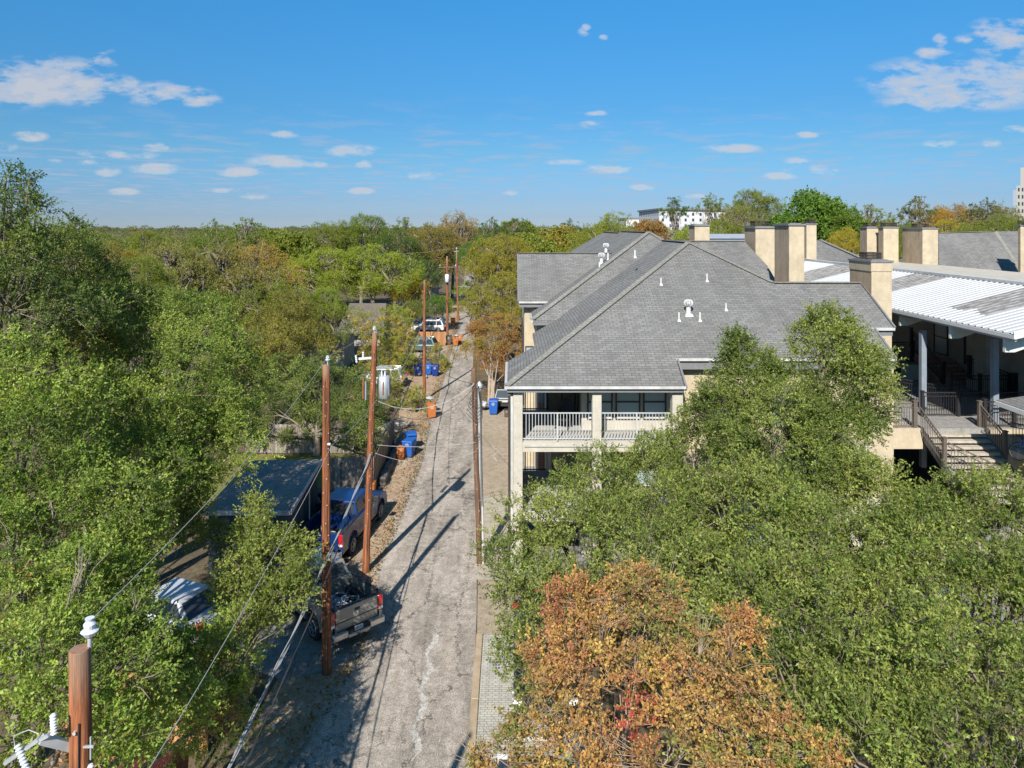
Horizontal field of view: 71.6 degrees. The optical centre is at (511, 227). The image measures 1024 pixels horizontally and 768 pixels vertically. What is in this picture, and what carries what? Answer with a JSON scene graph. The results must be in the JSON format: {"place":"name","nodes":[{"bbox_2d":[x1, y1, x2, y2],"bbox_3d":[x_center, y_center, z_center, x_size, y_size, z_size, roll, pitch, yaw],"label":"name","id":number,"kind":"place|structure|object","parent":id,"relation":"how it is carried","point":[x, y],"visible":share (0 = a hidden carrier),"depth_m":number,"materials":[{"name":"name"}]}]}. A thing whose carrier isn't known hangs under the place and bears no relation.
{"place":"outdoors","nodes":[
{"label":"outdoors","id":0,"kind":"place"},
{"bbox_2d":[182,454,352,509],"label":"back yard lawn","id":1,"kind":"structure","parent":0,"point":[289,457],"depth_m":42.81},
{"bbox_2d":[230,600,366,680],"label":"driveway","id":2,"kind":"structure","parent":0,"point":[270,661],"depth_m":23.47,"materials":[{"name":"grey concrete"}]},
{"bbox_2d":[260,545,384,643],"bbox_3d":[-7.096,13.020,25.883,2.560,1.922,6.179,0,0,-43],"label":"pickup truck","id":3,"kind":"object","parent":2,"relation":"on","point":[368,604],"visible":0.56,"depth_m":24.28,"materials":[{"name":"grey paint"}]},
{"bbox_2d":[339,303,395,345],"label":"house","id":4,"kind":"structure","parent":0,"point":[367,307],"depth_m":87.65,"materials":[{"name":"grey"}]},
{"bbox_2d":[285,266,476,767],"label":"alley road","id":5,"kind":"structure","parent":0,"point":[426,584],"depth_m":24.53,"materials":[{"name":"concrete"}]},
{"bbox_2d":[409,635,438,760],"bbox_3d":[-2.655,13.987,21.498,0.443,0.001,5.796,0,0,-1],"label":"road patch","id":6,"kind":"object","parent":5,"relation":"on","point":[416,739],"visible":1,"depth_m":20.97,"materials":[{"name":"concrete"}]},
{"bbox_2d":[0,228,1023,767],"bbox_3d":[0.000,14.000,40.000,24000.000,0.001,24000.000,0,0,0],"label":"ground","id":7,"kind":"structure","parent":0,"point":[196,570],"depth_m":23.67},
{"bbox_2d":[3,615,98,767],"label":"utility pole","id":8,"kind":"object","parent":7,"relation":"on","point":[77,745],"visible":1,"depth_m":7.12,"materials":[{"name":"brown wood"}]},
{"bbox_2d":[0,323,127,766],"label":"oak tree","id":9,"kind":"object","parent":7,"relation":"on","point":[21,397],"visible":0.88,"depth_m":18.12,"materials":[{"name":"green plant"}]},
{"bbox_2d":[0,158,133,498],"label":"oak tree","id":10,"kind":"object","parent":7,"relation":"on","point":[18,311],"visible":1,"depth_m":22.01,"materials":[{"name":"green plant"}]},
{"bbox_2d":[8,302,137,643],"bbox_3d":[-14.891,8.235,23.825,3.158,11.546,4.912,0,0,0],"label":"oak tree","id":11,"kind":"object","parent":7,"relation":"on","point":[80,342],"visible":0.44,"depth_m":23.91,"materials":[{"name":"green plant"}]},
{"bbox_2d":[7,207,160,573],"bbox_3d":[-16.064,6.634,26.845,6.071,14.795,5.265,0,0,0],"label":"oak tree","id":12,"kind":"object","parent":7,"relation":"on","point":[92,256],"visible":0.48,"depth_m":26.41,"materials":[{"name":"green plant"}]},
{"bbox_2d":[0,451,181,691],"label":"oak tree","id":13,"kind":"object","parent":7,"relation":"on","point":[131,532],"visible":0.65,"depth_m":16.84,"materials":[{"name":"green plant"}]},
{"bbox_2d":[0,341,212,689],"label":"oak tree","id":14,"kind":"object","parent":7,"relation":"on","point":[180,457],"visible":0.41,"depth_m":21.64,"materials":[{"name":"green plant"}]},
{"bbox_2d":[91,251,185,409],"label":"broadleaf tree","id":15,"kind":"object","parent":7,"relation":"on","point":[155,275],"visible":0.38,"depth_m":45.84,"materials":[{"name":"green plant"}]},
{"bbox_2d":[0,521,277,767],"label":"oak tree","id":16,"kind":"object","parent":7,"relation":"on","point":[138,710],"visible":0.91,"depth_m":13.38,"materials":[{"name":"green plant"}]},
{"bbox_2d":[124,229,182,266],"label":"broadleaf tree","id":17,"kind":"object","parent":7,"relation":"on","point":[134,246],"visible":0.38,"depth_m":109.19,"materials":[{"name":"green plant"}]},
{"bbox_2d":[108,226,232,403],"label":"broadleaf tree","id":18,"kind":"object","parent":7,"relation":"on","point":[187,275],"visible":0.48,"depth_m":55.68,"materials":[{"name":"green plant"}]},
{"bbox_2d":[105,484,252,618],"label":"oak tree","id":19,"kind":"object","parent":7,"relation":"on","point":[197,527],"visible":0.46,"depth_m":22.70,"materials":[{"name":"green plant"}]},
{"bbox_2d":[125,577,237,644],"bbox_3d":[-12.056,13.279,24.871,4.750,1.418,2.100,0,0,22],"label":"parked car","id":20,"kind":"object","parent":7,"relation":"on","point":[190,606],"visible":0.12,"depth_m":24.19,"materials":[{"name":"white paint"}]},
{"bbox_2d":[83,281,287,547],"bbox_3d":[-12.582,8.128,26.752,8.088,11.822,7.527,0,0,38],"label":"oak tree","id":21,"kind":"object","parent":7,"relation":"on","point":[186,335],"visible":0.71,"depth_m":26.50,"materials":[{"name":"green plant"}]},
{"bbox_2d":[115,382,285,600],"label":"oak tree","id":22,"kind":"object","parent":7,"relation":"on","point":[238,418],"visible":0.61,"depth_m":24.21,"materials":[{"name":"green plant"}]},
{"bbox_2d":[161,233,246,332],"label":"broadleaf tree","id":23,"kind":"object","parent":7,"relation":"on","point":[201,243],"visible":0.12,"depth_m":90.10,"materials":[{"name":"green plant"}]},
{"bbox_2d":[153,233,288,387],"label":"broadleaf tree","id":24,"kind":"object","parent":7,"relation":"on","point":[243,270],"visible":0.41,"depth_m":59.36,"materials":[{"name":"green plant"}]},
{"bbox_2d":[226,217,274,266],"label":"broadleaf tree","id":25,"kind":"object","parent":7,"relation":"on","point":[245,236],"visible":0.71,"depth_m":94.68,"materials":[{"name":"green plant"}]},
{"bbox_2d":[206,231,309,374],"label":"broadleaf tree","id":26,"kind":"object","parent":7,"relation":"on","point":[268,252],"visible":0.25,"depth_m":64.76,"materials":[{"name":"green plant"}]},
{"bbox_2d":[202,458,321,578],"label":"shed","id":27,"kind":"structure","parent":7,"relation":"on","point":[289,482],"depth_m":30.39,"materials":[{"name":"grey metal"}]},
{"bbox_2d":[196,484,330,714],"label":"oak tree","id":28,"kind":"object","parent":7,"relation":"on","point":[291,573],"visible":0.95,"depth_m":19.55,"materials":[{"name":"green plant"}]},
{"bbox_2d":[198,286,343,424],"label":"oak tree","id":29,"kind":"object","parent":7,"relation":"on","point":[269,343],"visible":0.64,"depth_m":49.70,"materials":[{"name":"green plant"}]},
{"bbox_2d":[222,275,321,396],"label":"broadleaf tree","id":30,"kind":"object","parent":7,"relation":"on","point":[254,298],"visible":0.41,"depth_m":56.43,"materials":[{"name":"green plant"}]},
{"bbox_2d":[240,226,320,283],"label":"broadleaf tree","id":31,"kind":"object","parent":7,"relation":"on","point":[284,243],"visible":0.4,"depth_m":108.04,"materials":[{"name":"green plant"}]},
{"bbox_2d":[245,424,353,453],"bbox_3d":[-13.168,13.085,44.032,6.762,1.830,0.176,0,0,1],"label":"wood fence","id":32,"kind":"object","parent":7,"relation":"on","point":[306,446],"visible":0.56,"depth_m":43.95,"materials":[{"name":"grey wood"}]},
{"bbox_2d":[243,346,390,457],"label":"broadleaf tree","id":33,"kind":"object","parent":7,"relation":"on","point":[309,408],"visible":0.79,"depth_m":43.33,"materials":[{"name":"green plant"}]},
{"bbox_2d":[290,298,359,364],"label":"broadleaf tree","id":34,"kind":"object","parent":7,"relation":"on","point":[326,327],"visible":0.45,"depth_m":67.56,"materials":[{"name":"green plant"}]},
{"bbox_2d":[301,284,351,324],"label":"broadleaf tree","id":35,"kind":"object","parent":7,"relation":"on","point":[333,301],"visible":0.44,"depth_m":73.92,"materials":[{"name":"green plant"}]},
{"bbox_2d":[322,355,331,675],"bbox_3d":[-5.813,9.112,22.282,0.327,10.183,0.347,0,0,0],"label":"utility pole","id":36,"kind":"object","parent":7,"relation":"on","point":[326,593],"visible":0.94,"depth_m":22.19,"materials":[{"name":"brown wood"}]},
{"bbox_2d":[282,245,372,301],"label":"broadleaf tree","id":37,"kind":"object","parent":7,"relation":"on","point":[319,278],"visible":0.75,"depth_m":94.37,"materials":[{"name":"green plant"}]},
{"bbox_2d":[301,220,363,299],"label":"broadleaf tree","id":38,"kind":"object","parent":7,"relation":"on","point":[328,235],"visible":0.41,"depth_m":118.01,"materials":[{"name":"green plant"}]},
{"bbox_2d":[308,329,356,368],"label":"house","id":39,"kind":"structure","parent":7,"relation":"on","point":[346,355],"depth_m":70.20,"materials":[{"name":"paint"}]},
{"bbox_2d":[297,487,386,556],"bbox_3d":[-7.563,13.024,32.053,2.560,1.922,6.179,0,0,8],"label":"pickup truck","id":40,"kind":"object","parent":7,"relation":"on","point":[341,497],"visible":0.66,"depth_m":31.24,"materials":[{"name":"blue paint"}]},
{"bbox_2d":[234,292,461,767],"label":"verge","id":41,"kind":"structure","parent":7,"relation":"on","point":[259,757],"depth_m":21.79,"materials":[{"name":"beige gravel"}]},
{"bbox_2d":[42,316,487,767],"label":"leaf litter","id":42,"kind":"object","parent":41,"relation":"on","point":[350,644],"visible":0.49,"depth_m":28.15,"materials":[{"name":"brown plant"}]},
{"bbox_2d":[330,457,373,489],"bbox_3d":[-8.539,13.087,37.782,2.422,1.826,0.175,0,0,0],"label":"wood fence","id":43,"kind":"object","parent":7,"relation":"on","point":[346,472],"visible":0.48,"depth_m":37.70,"materials":[{"name":"grey wood"}]},
{"bbox_2d":[331,211,395,302],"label":"broadleaf tree","id":44,"kind":"object","parent":7,"relation":"on","point":[357,230],"visible":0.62,"depth_m":120.79,"materials":[{"name":"green plant"}]},
{"bbox_2d":[355,326,390,573],"bbox_3d":[-5.655,9.104,28.980,1.428,10.207,0.538,0,0,-29],"label":"utility pole","id":45,"kind":"object","parent":7,"relation":"on","point":[384,386],"visible":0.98,"depth_m":28.76,"materials":[{"name":"brown wood"}]},
{"bbox_2d":[227,454,371,767],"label":"overhead wire","id":46,"kind":"object","parent":45,"relation":"attached to","point":[252,717],"visible":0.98,"depth_m":16.98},
{"bbox_2d":[348,306,399,373],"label":"bamboo clump","id":47,"kind":"object","parent":7,"relation":"on","point":[368,335],"visible":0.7,"depth_m":65.97,"materials":[{"name":"green plant"}]},
{"bbox_2d":[324,241,424,302],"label":"broadleaf tree","id":48,"kind":"object","parent":7,"relation":"on","point":[380,279],"visible":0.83,"depth_m":96.24,"materials":[{"name":"green plant"}]},
{"bbox_2d":[374,418,394,485],"bbox_3d":[-7.507,13.085,41.686,0.176,1.829,7.882,0,0,-2],"label":"wood fence","id":49,"kind":"object","parent":7,"relation":"on","point":[380,461],"visible":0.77,"depth_m":41.28,"materials":[{"name":"wood"}]},
{"bbox_2d":[370,302,422,373],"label":"bamboo clump","id":50,"kind":"object","parent":7,"relation":"on","point":[392,321],"visible":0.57,"depth_m":67.36,"materials":[{"name":"green plant"}]},
{"bbox_2d":[359,227,434,307],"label":"broadleaf tree","id":51,"kind":"object","parent":7,"relation":"on","point":[414,244],"visible":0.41,"depth_m":116.99,"materials":[{"name":"green plant"}]},
{"bbox_2d":[379,364,421,410],"bbox_3d":[-8.533,12.327,54.829,3.940,4.050,3.170,0,0,-19],"label":"bamboo clump","id":52,"kind":"object","parent":7,"relation":"on","point":[397,383],"visible":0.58,"depth_m":54.60,"materials":[{"name":"green plant"}]},
{"bbox_2d":[389,320,420,375],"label":"bamboo clump","id":53,"kind":"object","parent":7,"relation":"on","point":[405,350],"visible":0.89,"depth_m":66.04,"materials":[{"name":"green plant"}]},
{"bbox_2d":[387,271,432,326],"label":"broadleaf tree","id":54,"kind":"object","parent":7,"relation":"on","point":[407,296],"visible":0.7,"depth_m":98.97,"materials":[{"name":"green plant"}]},
{"bbox_2d":[401,258,444,315],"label":"broadleaf tree","id":55,"kind":"object","parent":7,"relation":"on","point":[432,277],"visible":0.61,"depth_m":111.65,"materials":[{"name":"green plant"}]},
{"bbox_2d":[394,222,468,302],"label":"broadleaf tree","id":56,"kind":"object","parent":7,"relation":"on","point":[436,234],"visible":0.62,"depth_m":123.27,"materials":[{"name":"green plant"}]},
{"bbox_2d":[423,210,483,300],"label":"broadleaf tree","id":57,"kind":"object","parent":7,"relation":"on","point":[456,225],"visible":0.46,"depth_m":134.67,"materials":[{"name":"green plant"}]},
{"bbox_2d":[466,633,482,767],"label":"curb","id":58,"kind":"structure","parent":7,"relation":"on","point":[475,685],"depth_m":21.27,"materials":[{"name":"concrete"}]},
{"bbox_2d":[466,368,483,563],"bbox_3d":[-1.537,10.047,29.668,0.774,8.318,0.463,0,0,0],"label":"utility pole","id":59,"kind":"object","parent":7,"relation":"on","point":[478,470],"visible":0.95,"depth_m":29.55,"materials":[{"name":"brown wood"}]},
{"bbox_2d":[451,311,521,406],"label":"crape myrtle tree","id":60,"kind":"object","parent":7,"relation":"on","point":[479,340],"visible":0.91,"depth_m":58.71,"materials":[{"name":"orange plant"}]},
{"bbox_2d":[456,270,521,369],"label":"broadleaf tree","id":61,"kind":"object","parent":7,"relation":"on","point":[494,304],"visible":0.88,"depth_m":68.97,"materials":[{"name":"green plant"}]},
{"bbox_2d":[474,496,509,579],"bbox_3d":[-0.900,13.985,32.600,2.000,0.001,8.800,0,0,0],"label":"parking pad","id":62,"kind":"object","parent":7,"relation":"on","point":[488,525],"visible":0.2,"depth_m":33.10,"materials":[{"name":"concrete"}]},
{"bbox_2d":[477,410,507,495],"bbox_3d":[-1.525,13.988,45.750,2.850,0.001,17.500,0,0,0],"label":"parking bay","id":63,"kind":"object","parent":7,"relation":"on","point":[495,436],"visible":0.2,"depth_m":43.95,"materials":[{"name":"beige concrete"}]},
{"bbox_2d":[456,231,537,351],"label":"broadleaf tree","id":64,"kind":"object","parent":7,"relation":"on","point":[496,261],"visible":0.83,"depth_m":79.14,"materials":[{"name":"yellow plant"}]},
{"bbox_2d":[2,214,1023,276],"bbox_3d":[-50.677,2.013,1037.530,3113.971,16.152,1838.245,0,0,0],"label":"woods","id":65,"kind":"object","parent":7,"relation":"on","point":[125,240],"visible":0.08,"depth_m":324.50,"materials":[{"name":"green plant"}]},
{"bbox_2d":[477,580,583,633],"bbox_3d":[0.575,13.986,26.300,3.850,0.001,3.800,0,0,0],"label":"concrete apron","id":66,"kind":"object","parent":7,"relation":"on","point":[484,617],"visible":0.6,"depth_m":25.93,"materials":[{"name":"beige concrete"}]},
{"bbox_2d":[501,229,560,278],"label":"broadleaf tree","id":67,"kind":"object","parent":7,"relation":"on","point":[542,245],"visible":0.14,"depth_m":108.55,"materials":[{"name":"green plant"}]},
{"bbox_2d":[533,224,584,251],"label":"broadleaf tree","id":68,"kind":"object","parent":7,"relation":"on","point":[558,235],"visible":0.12,"depth_m":118.12,"materials":[{"name":"green plant"}]},
{"bbox_2d":[465,430,713,704],"bbox_3d":[1.975,10.527,21.562,7.588,7.055,8.484,0,0,-20],"label":"live oak tree","id":69,"kind":"object","parent":7,"relation":"on","point":[594,506],"visible":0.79,"depth_m":20.37,"materials":[{"name":"green plant"}]},
{"bbox_2d":[561,210,637,251],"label":"broadleaf tree","id":70,"kind":"object","parent":7,"relation":"on","point":[603,227],"visible":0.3,"depth_m":103.39,"materials":[{"name":"green plant"}]},
{"bbox_2d":[446,537,855,767],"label":"crape myrtle tree","id":71,"kind":"object","parent":7,"relation":"on","point":[632,582],"visible":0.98,"depth_m":11.80,"materials":[{"name":"orange plant"}]},
{"bbox_2d":[631,219,670,239],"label":"broadleaf tree","id":72,"kind":"object","parent":7,"relation":"on","point":[659,228],"visible":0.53,"depth_m":118.60,"materials":[{"name":"orange plant"}]},
{"bbox_2d":[658,196,693,239],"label":"broadleaf tree","id":73,"kind":"object","parent":7,"relation":"on","point":[671,210],"visible":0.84,"depth_m":94.61,"materials":[{"name":"green plant"}]},
{"bbox_2d":[637,208,726,238],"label":"apartment block","id":74,"kind":"structure","parent":7,"relation":"on","point":[654,214],"depth_m":447.52,"materials":[{"name":"white paint"}]},
{"bbox_2d":[581,392,785,629],"bbox_3d":[5.806,9.996,24.159,7.578,8.049,6.394,0,0,-35],"label":"live oak tree","id":75,"kind":"object","parent":7,"relation":"on","point":[659,454],"visible":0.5,"depth_m":24.46,"materials":[{"name":"green plant"}]},
{"bbox_2d":[710,201,760,233],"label":"broadleaf tree","id":76,"kind":"object","parent":7,"relation":"on","point":[727,216],"visible":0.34,"depth_m":99.47,"materials":[{"name":"green plant"}]},
{"bbox_2d":[584,443,890,755],"bbox_3d":[5.755,10.181,19.260,7.859,7.718,7.475,0,0,0],"label":"live oak tree","id":77,"kind":"object","parent":7,"relation":"on","point":[729,536],"visible":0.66,"depth_m":18.68,"materials":[{"name":"green plant"}]},
{"bbox_2d":[730,188,786,233],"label":"broadleaf tree","id":78,"kind":"object","parent":7,"relation":"on","point":[760,210],"visible":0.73,"depth_m":107.33,"materials":[{"name":"green plant"}]},
{"bbox_2d":[682,296,909,647],"bbox_3d":[9.604,8.195,22.975,7.773,11.665,6.220,0,0,0],"label":"live oak tree","id":79,"kind":"object","parent":7,"relation":"on","point":[819,417],"visible":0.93,"depth_m":23.44,"materials":[{"name":"green plant"}]},
{"bbox_2d":[768,185,860,240],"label":"broadleaf tree","id":80,"kind":"object","parent":7,"relation":"on","point":[817,205],"visible":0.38,"depth_m":94.05,"materials":[{"name":"green plant"}]},
{"bbox_2d":[673,517,974,767],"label":"live oak tree","id":81,"kind":"object","parent":7,"relation":"on","point":[803,652],"visible":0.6,"depth_m":14.20,"materials":[{"name":"green plant"}]},
{"bbox_2d":[816,207,868,253],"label":"broadleaf tree","id":82,"kind":"object","parent":7,"relation":"on","point":[856,221],"visible":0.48,"depth_m":90.38,"materials":[{"name":"green plant"}]},
{"bbox_2d":[826,226,859,252],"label":"broadleaf tree","id":83,"kind":"object","parent":7,"relation":"on","point":[851,245],"visible":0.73,"depth_m":85.18,"materials":[{"name":"yellow plant"}]},
{"bbox_2d":[763,438,951,705],"bbox_3d":[9.862,10.216,20.252,4.942,7.647,6.430,0,0,37],"label":"live oak tree","id":84,"kind":"object","parent":7,"relation":"on","point":[884,496],"visible":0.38,"depth_m":20.82,"materials":[{"name":"green plant"}]},
{"bbox_2d":[750,581,1023,767],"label":"live oak tree","id":85,"kind":"object","parent":7,"relation":"on","point":[907,754],"visible":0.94,"depth_m":11.82,"materials":[{"name":"green plant"}]},
{"bbox_2d":[790,512,1023,767],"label":"live oak tree","id":86,"kind":"object","parent":7,"relation":"on","point":[885,570],"visible":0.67,"depth_m":15.58,"materials":[{"name":"green plant"}]},
{"bbox_2d":[896,196,939,226],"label":"broadleaf tree","id":87,"kind":"object","parent":7,"relation":"on","point":[920,211],"visible":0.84,"depth_m":149.05,"materials":[{"name":"green plant"}]},
{"bbox_2d":[847,455,1023,767],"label":"live oak tree","id":88,"kind":"object","parent":7,"relation":"on","point":[966,488],"visible":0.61,"depth_m":18.54,"materials":[{"name":"green plant"}]},
{"bbox_2d":[915,204,974,230],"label":"broadleaf tree","id":89,"kind":"object","parent":7,"relation":"on","point":[943,214],"visible":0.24,"depth_m":168.22,"materials":[{"name":"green plant"}]},
{"bbox_2d":[962,197,1005,229],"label":"broadleaf tree","id":90,"kind":"object","parent":7,"relation":"on","point":[980,211],"visible":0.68,"depth_m":159.30,"materials":[{"name":"green plant"}]},
{"bbox_2d":[0,0,1023,227],"label":"sky","id":91,"kind":"structure","parent":0,"point":[152,113],"materials":[{"name":"blue"}]},
{"bbox_2d":[476,635,591,767],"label":"paver path","id":92,"kind":"structure","parent":0,"point":[491,685],"depth_m":21.00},
{"bbox_2d":[522,449,1023,624],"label":"podium floor","id":93,"kind":"structure","parent":0,"point":[909,456],"depth_m":33.10,"materials":[{"name":"grey concrete"}]},
{"bbox_2d":[504,221,896,576],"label":"apartment building","id":94,"kind":"structure","parent":93,"relation":"on","point":[620,331],"depth_m":32.37,"materials":[{"name":"grey"}]},
{"bbox_2d":[615,393,639,418],"bbox_3d":[4.909,7.380,30.045,1.048,1.480,0.110,0,0,0],"label":"window","id":95,"kind":"structure","parent":94,"relation":"in","point":[624,402],"depth_m":30.06,"materials":[{"name":"grey glass"}]},
{"bbox_2d":[643,393,665,418],"bbox_3d":[6.038,7.380,30.045,0.980,1.480,0.110,0,0,0],"label":"window","id":96,"kind":"structure","parent":94,"relation":"in","point":[652,402],"depth_m":30.06,"materials":[{"name":"grey glass"}]},
{"bbox_2d":[803,219,1023,490],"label":"apartment building","id":97,"kind":"structure","parent":93,"relation":"on","point":[988,254],"depth_m":58.43,"materials":[{"name":"paint"}]},
{"bbox_2d":[933,323,948,355],"bbox_3d":[25.565,6.525,42.325,0.070,2.070,1.370,0,0,0],"label":"window","id":98,"kind":"structure","parent":97,"relation":"in","point":[940,332],"depth_m":42.26,"materials":[{"name":"black glass"}]},
{"bbox_2d":[894,356,1023,490],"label":"raised deck","id":99,"kind":"structure","parent":93,"relation":"on","point":[907,437],"depth_m":31.84,"materials":[{"name":"concrete"}]},
{"bbox_2d":[804,259,1023,467],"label":"metal canopy","id":100,"kind":"object","parent":99,"relation":"on","point":[959,306],"visible":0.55,"depth_m":34.10,"materials":[{"name":"white metal"}]},
{"bbox_2d":[913,357,965,384],"bbox_3d":[24.625,8.200,40.593,1.750,1.040,2.815,0,0,0],"label":"stair","id":101,"kind":"object","parent":99,"relation":"on","point":[952,366],"visible":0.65,"depth_m":40.16,"materials":[{"name":"metal"}]},
{"bbox_2d":[920,390,1023,416],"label":"railing","id":102,"kind":"object","parent":99,"relation":"on","point":[957,396],"visible":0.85,"depth_m":32.69,"materials":[{"name":"black metal"}]},
{"bbox_2d":[923,430,1022,508],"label":"stair","id":103,"kind":"object","parent":99,"relation":"attached to","point":[994,451],"visible":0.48,"depth_m":29.63,"materials":[{"name":"concrete"}]},
{"bbox_2d":[919,406,947,466],"bbox_3d":[17.660,8.740,29.810,0.182,2.020,1.802,0,0,0],"label":"railing","id":104,"kind":"object","parent":103,"relation":"attached to","point":[943,439],"visible":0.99,"depth_m":29.55,"materials":[{"name":"metal"}]},
{"bbox_2d":[976,400,1008,459],"bbox_3d":[20.420,8.580,30.200,0.182,2.040,1.782,0,0,0],"label":"railing","id":105,"kind":"object","parent":103,"relation":"attached to","point":[1004,437],"visible":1,"depth_m":29.97,"materials":[{"name":"metal"}]},
{"bbox_2d":[948,373,1011,395],"bbox_3d":[24.000,8.090,36.400,3.182,1.220,0.182,0,0,0],"label":"railing","id":106,"kind":"object","parent":99,"relation":"on","point":[979,376],"visible":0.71,"depth_m":36.38,"materials":[{"name":"black metal"}]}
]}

